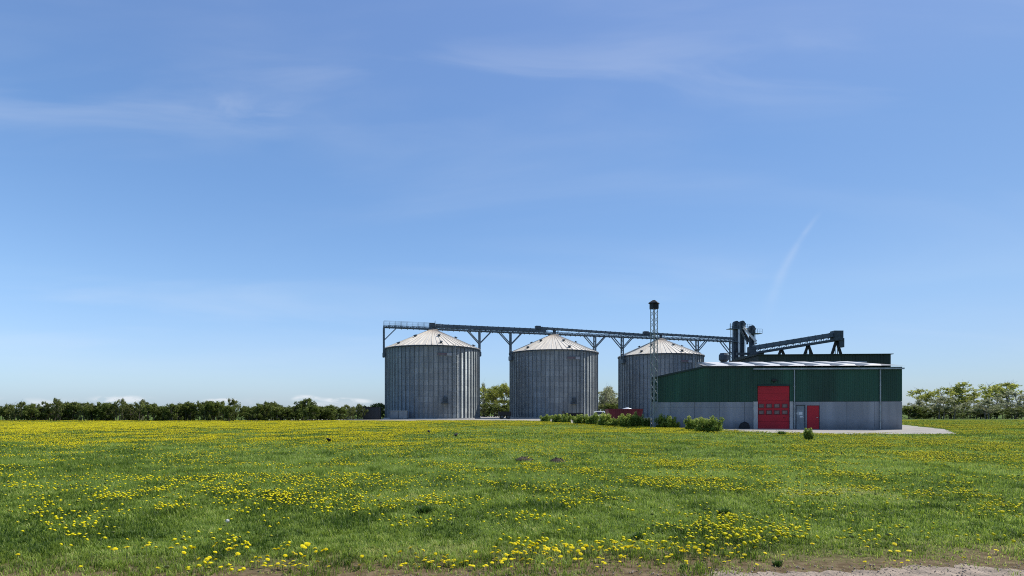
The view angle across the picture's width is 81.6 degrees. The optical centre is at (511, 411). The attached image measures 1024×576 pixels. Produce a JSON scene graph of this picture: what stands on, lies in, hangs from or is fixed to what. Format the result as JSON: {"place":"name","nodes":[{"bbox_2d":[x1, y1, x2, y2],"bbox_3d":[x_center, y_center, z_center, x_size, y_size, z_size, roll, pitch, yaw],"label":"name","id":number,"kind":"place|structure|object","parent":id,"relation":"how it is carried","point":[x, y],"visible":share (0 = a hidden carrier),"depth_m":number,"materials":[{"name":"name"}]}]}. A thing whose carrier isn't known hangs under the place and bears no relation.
{"place":"outdoors","nodes":[
{"label":"outdoors","id":0,"kind":"place"},
{"bbox_2d":[0,411,1023,575],"bbox_3d":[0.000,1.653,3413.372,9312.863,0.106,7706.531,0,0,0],"label":"field","id":1,"kind":"structure","parent":0,"point":[839,565],"depth_m":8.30,"materials":[{"name":"plant"}]},
{"bbox_2d":[0,404,13,420],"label":"hedgerow tree","id":2,"kind":"object","parent":1,"relation":"on","point":[2,410],"visible":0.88,"depth_m":95.15,"materials":[{"name":"green plant"}]},
{"bbox_2d":[5,401,28,420],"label":"hedgerow tree","id":3,"kind":"object","parent":1,"relation":"on","point":[21,404],"visible":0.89,"depth_m":94.19,"materials":[{"name":"green plant"}]},
{"bbox_2d":[19,403,48,420],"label":"hedgerow tree","id":4,"kind":"object","parent":1,"relation":"on","point":[30,408],"visible":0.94,"depth_m":94.41,"materials":[{"name":"green plant"}]},
{"bbox_2d":[21,406,52,419],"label":"hedgerow tree","id":5,"kind":"object","parent":1,"relation":"on","point":[35,411],"visible":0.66,"depth_m":95.17,"materials":[{"name":"green plant"}]},
{"bbox_2d":[38,399,55,420],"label":"hedgerow tree","id":6,"kind":"object","parent":1,"relation":"on","point":[46,406],"visible":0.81,"depth_m":95.21,"materials":[{"name":"green plant"}]},
{"bbox_2d":[50,398,65,420],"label":"hedgerow tree","id":7,"kind":"object","parent":1,"relation":"on","point":[58,404],"visible":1,"depth_m":95.09,"materials":[{"name":"green plant"}]},
{"bbox_2d":[59,401,81,420],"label":"hedgerow tree","id":8,"kind":"object","parent":1,"relation":"on","point":[66,415],"visible":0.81,"depth_m":97.18,"materials":[{"name":"green plant"}]},
{"bbox_2d":[67,402,90,419],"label":"hedgerow tree","id":9,"kind":"object","parent":1,"relation":"on","point":[74,408],"visible":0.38,"depth_m":97.38,"materials":[{"name":"green plant"}]},
{"bbox_2d":[72,402,94,420],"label":"hedgerow tree","id":10,"kind":"object","parent":1,"relation":"on","point":[87,411],"visible":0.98,"depth_m":93.30,"materials":[{"name":"green plant"}]},
{"bbox_2d":[83,406,111,420],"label":"hedgerow tree","id":11,"kind":"object","parent":1,"relation":"on","point":[94,415],"visible":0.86,"depth_m":93.64,"materials":[{"name":"green plant"}]},
{"bbox_2d":[94,402,118,420],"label":"hedgerow tree","id":12,"kind":"object","parent":1,"relation":"on","point":[105,405],"visible":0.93,"depth_m":94.10,"materials":[{"name":"green plant"}]},
{"bbox_2d":[107,398,125,420],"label":"hedgerow tree","id":13,"kind":"object","parent":1,"relation":"on","point":[122,401],"visible":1,"depth_m":94.98,"materials":[{"name":"green plant"}]},
{"bbox_2d":[120,402,142,419],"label":"hedgerow tree","id":14,"kind":"object","parent":1,"relation":"on","point":[130,407],"visible":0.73,"depth_m":96.78,"materials":[{"name":"green plant"}]},
{"bbox_2d":[133,398,148,420],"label":"hedgerow tree","id":15,"kind":"object","parent":1,"relation":"on","point":[138,414],"visible":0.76,"depth_m":96.16,"materials":[{"name":"green plant"}]},
{"bbox_2d":[140,403,161,420],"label":"hedgerow tree","id":16,"kind":"object","parent":1,"relation":"on","point":[153,408],"visible":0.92,"depth_m":94.34,"materials":[{"name":"green plant"}]},
{"bbox_2d":[158,406,178,420],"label":"hedgerow tree","id":17,"kind":"object","parent":1,"relation":"on","point":[164,412],"visible":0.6,"depth_m":94.09,"materials":[{"name":"green plant"}]},
{"bbox_2d":[160,403,183,420],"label":"hedgerow tree","id":18,"kind":"object","parent":1,"relation":"on","point":[174,408],"visible":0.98,"depth_m":93.84,"materials":[{"name":"green plant"}]},
{"bbox_2d":[169,401,193,420],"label":"hedgerow tree","id":19,"kind":"object","parent":1,"relation":"on","point":[185,407],"visible":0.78,"depth_m":95.87,"materials":[{"name":"green plant"}]},
{"bbox_2d":[183,401,196,420],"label":"hedgerow tree","id":20,"kind":"object","parent":1,"relation":"on","point":[190,404],"visible":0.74,"depth_m":96.33,"materials":[{"name":"green plant"}]},
{"bbox_2d":[191,401,211,420],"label":"hedgerow tree","id":21,"kind":"object","parent":1,"relation":"on","point":[198,405],"visible":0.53,"depth_m":96.81,"materials":[{"name":"green plant"}]},
{"bbox_2d":[197,401,216,420],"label":"hedgerow tree","id":22,"kind":"object","parent":1,"relation":"on","point":[209,406],"visible":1,"depth_m":94.78,"materials":[{"name":"green plant"}]},
{"bbox_2d":[203,401,225,419],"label":"hedgerow tree","id":23,"kind":"object","parent":1,"relation":"on","point":[217,404],"visible":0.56,"depth_m":95.73,"materials":[{"name":"green plant"}]},
{"bbox_2d":[218,404,238,420],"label":"hedgerow tree","id":24,"kind":"object","parent":1,"relation":"on","point":[227,415],"visible":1,"depth_m":93.21,"materials":[{"name":"green plant"}]},
{"bbox_2d":[223,398,241,418],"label":"hedgerow tree","id":25,"kind":"object","parent":1,"relation":"on","point":[233,403],"visible":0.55,"depth_m":96.38,"materials":[{"name":"green plant"}]},
{"bbox_2d":[237,406,254,419],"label":"hedgerow tree","id":26,"kind":"object","parent":1,"relation":"on","point":[242,411],"visible":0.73,"depth_m":95.60,"materials":[{"name":"green plant"}]},
{"bbox_2d":[244,405,265,420],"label":"hedgerow tree","id":27,"kind":"object","parent":1,"relation":"on","point":[251,410],"visible":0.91,"depth_m":93.58,"materials":[{"name":"green plant"}]},
{"bbox_2d":[253,403,272,420],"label":"hedgerow tree","id":28,"kind":"object","parent":1,"relation":"on","point":[264,407],"visible":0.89,"depth_m":94.28,"materials":[{"name":"green plant"}]},
{"bbox_2d":[262,400,276,419],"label":"hedgerow tree","id":29,"kind":"object","parent":1,"relation":"on","point":[272,404],"visible":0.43,"depth_m":95.97,"materials":[{"name":"green plant"}]},
{"bbox_2d":[270,406,289,420],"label":"hedgerow tree","id":30,"kind":"object","parent":1,"relation":"on","point":[277,411],"visible":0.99,"depth_m":93.77,"materials":[{"name":"green plant"}]},
{"bbox_2d":[287,406,301,419],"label":"hedgerow tree","id":31,"kind":"object","parent":1,"relation":"on","point":[293,411],"visible":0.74,"depth_m":96.02,"materials":[{"name":"green plant"}]},
{"bbox_2d":[293,398,316,420],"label":"hedgerow tree","id":32,"kind":"object","parent":1,"relation":"on","point":[301,404],"visible":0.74,"depth_m":96.76,"materials":[{"name":"green plant"}]},
{"bbox_2d":[297,404,320,420],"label":"hedgerow tree","id":33,"kind":"object","parent":1,"relation":"on","point":[311,409],"visible":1,"depth_m":94.12,"materials":[{"name":"green plant"}]},
{"bbox_2d":[313,405,326,419],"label":"hedgerow tree","id":34,"kind":"object","parent":1,"relation":"on","point":[321,417],"visible":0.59,"depth_m":98.14,"materials":[{"name":"green plant"}]},
{"bbox_2d":[322,404,336,419],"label":"hedgerow tree","id":35,"kind":"object","parent":1,"relation":"on","point":[329,411],"visible":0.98,"depth_m":97.58,"materials":[{"name":"green plant"}]},
{"bbox_2d":[329,407,347,419],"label":"hedgerow tree","id":36,"kind":"object","parent":1,"relation":"on","point":[341,411],"visible":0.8,"depth_m":100.73,"materials":[{"name":"green plant"}]},
{"bbox_2d":[345,405,355,419],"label":"hedgerow tree","id":37,"kind":"object","parent":1,"relation":"on","point":[352,411],"visible":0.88,"depth_m":107.38,"materials":[{"name":"green plant"}]},
{"bbox_2d":[355,404,368,419],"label":"hedgerow tree","id":38,"kind":"object","parent":1,"relation":"on","point":[359,407],"visible":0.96,"depth_m":111.71,"materials":[{"name":"green plant"}]},
{"bbox_2d":[370,403,384,417],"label":"hedgerow tree","id":39,"kind":"object","parent":1,"relation":"on","point":[381,405],"visible":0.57,"depth_m":127.06,"materials":[{"name":"green plant"}]},
{"bbox_2d":[414,504,431,513],"bbox_3d":[-1.405,1.554,9.428,0.333,0.155,0.324,0,0,-43],"label":"weed tuft","id":40,"kind":"object","parent":1,"relation":"on","point":[425,509],"visible":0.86,"depth_m":9.38,"materials":[{"name":"green plant"}]},
{"bbox_2d":[384,329,480,418],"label":"grain silo","id":41,"kind":"object","parent":1,"relation":"on","point":[432,373],"visible":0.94,"depth_m":119.00,"materials":[{"name":"metal"}]},
{"bbox_2d":[480,404,490,416],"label":"hedgerow tree","id":42,"kind":"object","parent":1,"relation":"on","point":[484,409],"visible":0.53,"depth_m":158.25,"materials":[{"name":"green plant"}]},
{"bbox_2d":[480,403,500,416],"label":"hedgerow tree","id":43,"kind":"object","parent":1,"relation":"on","point":[490,408],"visible":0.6,"depth_m":159.55,"materials":[{"name":"green plant"}]},
{"bbox_2d":[480,385,501,416],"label":"spring tree","id":44,"kind":"object","parent":1,"relation":"on","point":[492,395],"visible":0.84,"depth_m":168.86,"materials":[{"name":"green plant"}]},
{"bbox_2d":[491,404,508,416],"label":"hedgerow tree","id":45,"kind":"object","parent":1,"relation":"on","point":[504,408],"visible":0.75,"depth_m":156.51,"materials":[{"name":"green plant"}]},
{"bbox_2d":[497,380,508,403],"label":"spring tree","id":46,"kind":"object","parent":1,"relation":"on","point":[505,390],"visible":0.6,"depth_m":166.87,"materials":[{"name":"green plant"}]},
{"bbox_2d":[0,420,1023,571],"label":"dandelion carpet","id":47,"kind":"object","parent":1,"relation":"on","point":[47,426],"visible":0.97,"depth_m":21.98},
{"bbox_2d":[14,405,1020,414],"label":"wood","id":48,"kind":"object","parent":1,"relation":"on","point":[603,410],"visible":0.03,"depth_m":253.67,"materials":[{"name":"green plant"}]},
{"bbox_2d":[509,334,598,418],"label":"grain silo","id":49,"kind":"object","parent":1,"relation":"on","point":[553,374],"visible":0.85,"depth_m":127.30,"materials":[{"name":"metal"}]},
{"bbox_2d":[550,414,562,422],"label":"shrub","id":50,"kind":"object","parent":1,"relation":"on","point":[557,418],"visible":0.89,"depth_m":81.05,"materials":[{"name":"green plant"}]},
{"bbox_2d":[561,413,571,422],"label":"shrub","id":51,"kind":"object","parent":1,"relation":"on","point":[566,418],"visible":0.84,"depth_m":78.85,"materials":[{"name":"green plant"}]},
{"bbox_2d":[571,414,587,423],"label":"shrub","id":52,"kind":"object","parent":1,"relation":"on","point":[580,419],"visible":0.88,"depth_m":71.19,"materials":[{"name":"green plant"}]},
{"bbox_2d":[584,412,599,424],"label":"shrub","id":53,"kind":"object","parent":1,"relation":"on","point":[594,419],"visible":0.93,"depth_m":69.35,"materials":[{"name":"green plant"}]},
{"bbox_2d":[597,412,612,425],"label":"shrub","id":54,"kind":"object","parent":1,"relation":"on","point":[603,418],"visible":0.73,"depth_m":65.47,"materials":[{"name":"green plant"}]},
{"bbox_2d":[598,383,617,414],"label":"blossom tree","id":55,"kind":"object","parent":1,"relation":"on","point":[607,390],"visible":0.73,"depth_m":165.06,"materials":[{"name":"green plant"}]},
{"bbox_2d":[619,413,636,426],"bbox_3d":[11.602,0.930,59.396,1.762,1.501,1.600,0,0,-45],"label":"shrub","id":56,"kind":"object","parent":1,"relation":"on","point":[628,420],"visible":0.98,"depth_m":59.12,"materials":[{"name":"green plant"}]},
{"bbox_2d":[628,532,644,540],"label":"weed tuft","id":57,"kind":"object","parent":1,"relation":"on","point":[638,534],"visible":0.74,"depth_m":7.47,"materials":[{"name":"green plant"}]},
{"bbox_2d":[632,411,643,425],"bbox_3d":[13.259,0.820,62.351,1.367,1.795,1.550,0,0,14],"label":"shrub","id":58,"kind":"object","parent":1,"relation":"on","point":[638,422],"visible":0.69,"depth_m":61.93,"materials":[{"name":"green plant"}]},
{"bbox_2d":[641,417,651,426],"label":"shrub","id":59,"kind":"object","parent":1,"relation":"on","point":[645,421],"visible":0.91,"depth_m":60.71,"materials":[{"name":"green plant"}]},
{"bbox_2d":[650,309,657,427],"bbox_3d":[13.230,-3.944,55.200,0.495,11.107,0.495,0,0,-24],"label":"lattice mast","id":60,"kind":"object","parent":1,"relation":"on","point":[654,369],"visible":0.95,"depth_m":55.17,"materials":[{"name":"grey metal"}]},
{"bbox_2d":[648,300,659,309],"bbox_3d":[13.230,-9.938,55.200,0.876,0.840,0.876,0,0,33],"label":"nest box","id":61,"kind":"object","parent":60,"relation":"on","point":[654,304],"visible":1,"depth_m":54.94,"materials":[{"name":"black metal"}]},
{"bbox_2d":[654,414,667,427],"bbox_3d":[14.050,0.931,55.101,1.412,1.531,1.351,0,0,-45],"label":"shrub","id":62,"kind":"object","parent":1,"relation":"on","point":[661,421],"visible":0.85,"depth_m":54.87,"materials":[{"name":"green plant"}]},
{"bbox_2d":[618,338,704,417],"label":"grain silo","id":63,"kind":"object","parent":1,"relation":"on","point":[634,381],"visible":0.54,"depth_m":136.77,"materials":[{"name":"metal"}]},
{"bbox_2d":[666,416,680,427],"bbox_3d":[14.514,1.023,53.867,1.225,1.293,1.349,0,0,-24],"label":"shrub","id":64,"kind":"object","parent":1,"relation":"on","point":[671,423],"visible":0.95,"depth_m":53.54,"materials":[{"name":"green plant"}]},
{"bbox_2d":[683,416,695,429],"bbox_3d":[15.125,0.999,49.396,1.286,1.382,1.457,0,0,-35],"label":"shrub","id":65,"kind":"object","parent":1,"relation":"on","point":[689,422],"visible":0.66,"depth_m":49.34,"materials":[{"name":"green plant"}]},
{"bbox_2d":[693,417,710,431],"bbox_3d":[14.570,1.035,45.478,1.352,1.319,1.629,0,0,-42],"label":"shrub","id":66,"kind":"object","parent":1,"relation":"on","point":[699,424],"visible":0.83,"depth_m":45.20,"materials":[{"name":"green plant"}]},
{"bbox_2d":[704,415,724,431],"bbox_3d":[15.327,0.982,44.687,1.415,1.414,1.354,0,0,-35],"label":"shrub","id":67,"kind":"object","parent":1,"relation":"on","point":[715,425],"visible":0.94,"depth_m":44.49,"materials":[{"name":"green plant"}]},
{"bbox_2d":[803,428,814,439],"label":"shrub","id":68,"kind":"object","parent":1,"relation":"on","point":[808,434],"visible":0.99,"depth_m":33.74,"materials":[{"name":"green plant"}]},
{"bbox_2d":[902,404,929,418],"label":"hedgerow tree","id":69,"kind":"object","parent":1,"relation":"on","point":[907,410],"visible":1,"depth_m":121.23,"materials":[{"name":"green plant"}]},
{"bbox_2d":[906,398,928,418],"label":"blossom tree","id":70,"kind":"object","parent":1,"relation":"on","point":[919,403],"visible":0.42,"depth_m":127.85,"materials":[{"name":"green plant"}]},
{"bbox_2d":[909,408,936,418],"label":"hedgerow tree","id":71,"kind":"object","parent":1,"relation":"on","point":[928,415],"visible":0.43,"depth_m":124.67,"materials":[{"name":"green plant"}]},
{"bbox_2d":[905,387,959,415],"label":"spring tree","id":72,"kind":"object","parent":1,"relation":"on","point":[924,396],"visible":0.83,"depth_m":132.70,"materials":[{"name":"green plant"}]},
{"bbox_2d":[927,394,976,418],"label":"blossom tree","id":73,"kind":"object","parent":1,"relation":"on","point":[940,399],"visible":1,"depth_m":118.50,"materials":[{"name":"green plant"}]},
{"bbox_2d":[937,409,967,418],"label":"hedgerow tree","id":74,"kind":"object","parent":1,"relation":"on","point":[950,415],"visible":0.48,"depth_m":121.40,"materials":[{"name":"green plant"}]},
{"bbox_2d":[937,382,971,416],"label":"spring tree","id":75,"kind":"object","parent":1,"relation":"on","point":[957,387],"visible":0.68,"depth_m":133.87,"materials":[{"name":"green plant"}]},
{"bbox_2d":[952,404,973,418],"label":"hedgerow tree","id":76,"kind":"object","parent":1,"relation":"on","point":[964,407],"visible":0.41,"depth_m":125.84,"materials":[{"name":"green plant"}]},
{"bbox_2d":[945,391,990,417],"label":"spring tree","id":77,"kind":"object","parent":1,"relation":"on","point":[975,395],"visible":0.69,"depth_m":131.08,"materials":[{"name":"green plant"}]},
{"bbox_2d":[969,406,994,418],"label":"hedgerow tree","id":78,"kind":"object","parent":1,"relation":"on","point":[976,415],"visible":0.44,"depth_m":122.14,"materials":[{"name":"green plant"}]},
{"bbox_2d":[971,399,1004,418],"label":"blossom tree","id":79,"kind":"object","parent":1,"relation":"on","point":[987,403],"visible":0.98,"depth_m":118.55,"materials":[{"name":"green plant"}]},
{"bbox_2d":[967,380,1023,417],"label":"spring tree","id":80,"kind":"object","parent":1,"relation":"on","point":[996,389],"visible":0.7,"depth_m":137.38,"materials":[{"name":"green plant"}]},
{"bbox_2d":[986,404,1015,418],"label":"hedgerow tree","id":81,"kind":"object","parent":1,"relation":"on","point":[997,414],"visible":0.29,"depth_m":123.44,"materials":[{"name":"green plant"}]},
{"bbox_2d":[992,389,1023,418],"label":"blossom tree","id":82,"kind":"object","parent":1,"relation":"on","point":[1008,403],"visible":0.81,"depth_m":125.89,"materials":[{"name":"white plant"}]},
{"bbox_2d":[1002,407,1023,418],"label":"hedgerow tree","id":83,"kind":"object","parent":1,"relation":"on","point":[1010,414],"visible":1,"depth_m":119.46,"materials":[{"name":"green plant"}]},
{"bbox_2d":[0,0,1023,410],"label":"sky","id":84,"kind":"structure","parent":0,"point":[201,200],"materials":[{"name":"blue"}]},
{"bbox_2d":[120,416,955,433],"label":"yard","id":85,"kind":"structure","parent":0,"point":[907,429],"depth_m":49.02,"materials":[{"name":"concrete"}]},
{"bbox_2d":[363,407,380,419],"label":"storage container","id":86,"kind":"object","parent":85,"relation":"on","point":[373,413],"visible":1,"depth_m":111.99,"materials":[{"name":"grey metal"}]},
{"bbox_2d":[390,411,407,418],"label":"fan housing","id":87,"kind":"object","parent":85,"relation":"on","point":[398,414],"visible":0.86,"depth_m":115.48,"materials":[{"name":"grey metal"}]},
{"bbox_2d":[493,412,511,418],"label":"farm trailer","id":88,"kind":"object","parent":85,"relation":"on","point":[501,415],"visible":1,"depth_m":121.07,"materials":[{"name":"black metal"}]},
{"bbox_2d":[382,321,737,363],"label":"catwalk","id":89,"kind":"object","parent":85,"relation":"on","point":[479,341],"visible":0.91,"depth_m":135.55,"materials":[{"name":"grey metal"}]},
{"bbox_2d":[429,323,545,332],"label":"conveyor","id":90,"kind":"object","parent":89,"relation":"on","point":[476,327],"visible":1,"depth_m":130.84,"materials":[{"name":"grey metal"}]},
{"bbox_2d":[535,326,651,336],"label":"conveyor","id":91,"kind":"object","parent":89,"relation":"on","point":[585,331],"visible":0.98,"depth_m":138.42,"materials":[{"name":"grey metal"}]},
{"bbox_2d":[643,331,734,339],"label":"conveyor","id":92,"kind":"object","parent":89,"relation":"on","point":[685,335],"visible":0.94,"depth_m":146.46,"materials":[{"name":"grey metal"}]},
{"bbox_2d":[605,409,642,418],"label":"red skip","id":93,"kind":"object","parent":85,"relation":"on","point":[615,413],"visible":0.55,"depth_m":81.97,"materials":[{"name":"paint"}]},
{"bbox_2d":[726,321,739,359],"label":"bucket elevator","id":94,"kind":"object","parent":85,"relation":"on","point":[735,328],"visible":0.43,"depth_m":150.73,"materials":[{"name":"metal"}]},
{"bbox_2d":[739,321,747,356],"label":"bucket elevator","id":95,"kind":"object","parent":85,"relation":"on","point":[741,340],"visible":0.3,"depth_m":152.78,"materials":[{"name":"metal"}]},
{"bbox_2d":[748,325,761,346],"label":"bucket elevator","id":96,"kind":"object","parent":85,"relation":"on","point":[752,329],"visible":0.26,"depth_m":149.64,"materials":[{"name":"metal"}]},
{"bbox_2d":[652,361,904,429],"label":"farm hall","id":97,"kind":"structure","parent":85,"relation":"on","point":[814,395],"depth_m":53.80,"materials":[{"name":"metal"}]},
{"bbox_2d":[719,353,728,361],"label":"ventilation cowl","id":98,"kind":"object","parent":97,"relation":"on","point":[723,357],"visible":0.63,"depth_m":68.58,"materials":[{"name":"metal"}]},
{"bbox_2d":[758,386,788,428],"bbox_3d":[23.811,-0.345,54.001,2.661,3.876,0.135,0,0,14],"label":"sectional door","id":99,"kind":"structure","parent":97,"relation":"in","point":[775,399],"depth_m":53.99,"materials":[{"name":"red paint"}]},
{"bbox_2d":[796,405,804,428],"bbox_3d":[25.981,0.515,53.420,0.788,2.190,0.170,0,0,14],"label":"personnel door","id":100,"kind":"structure","parent":97,"relation":"in","point":[800,410],"depth_m":53.42,"materials":[{"name":"grey metal"}]},
{"bbox_2d":[807,406,818,428],"bbox_3d":[27.003,0.550,53.183,0.960,2.100,0.135,0,0,14],"label":"personnel door","id":101,"kind":"structure","parent":97,"relation":"in","point":[812,411],"depth_m":53.16,"materials":[{"name":"red paint"}]},
{"bbox_2d":[747,330,843,355],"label":"inclined conveyor","id":102,"kind":"object","parent":85,"relation":"on","point":[836,337],"visible":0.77,"depth_m":145.09,"materials":[{"name":"grey metal"}]},
{"bbox_2d":[729,353,893,366],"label":"hall","id":103,"kind":"structure","parent":85,"relation":"on","point":[878,358],"depth_m":111.20,"materials":[{"name":"green metal"}]},
{"bbox_2d":[709,563,1023,575],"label":"dirt path","id":104,"kind":"structure","parent":0,"point":[928,570],"depth_m":5.86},
{"bbox_2d":[392,562,1022,575],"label":"path pebbles","id":105,"kind":"object","parent":104,"relation":"on","point":[803,568],"visible":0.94,"depth_m":5.89,"materials":[{"name":"grey gravel"}]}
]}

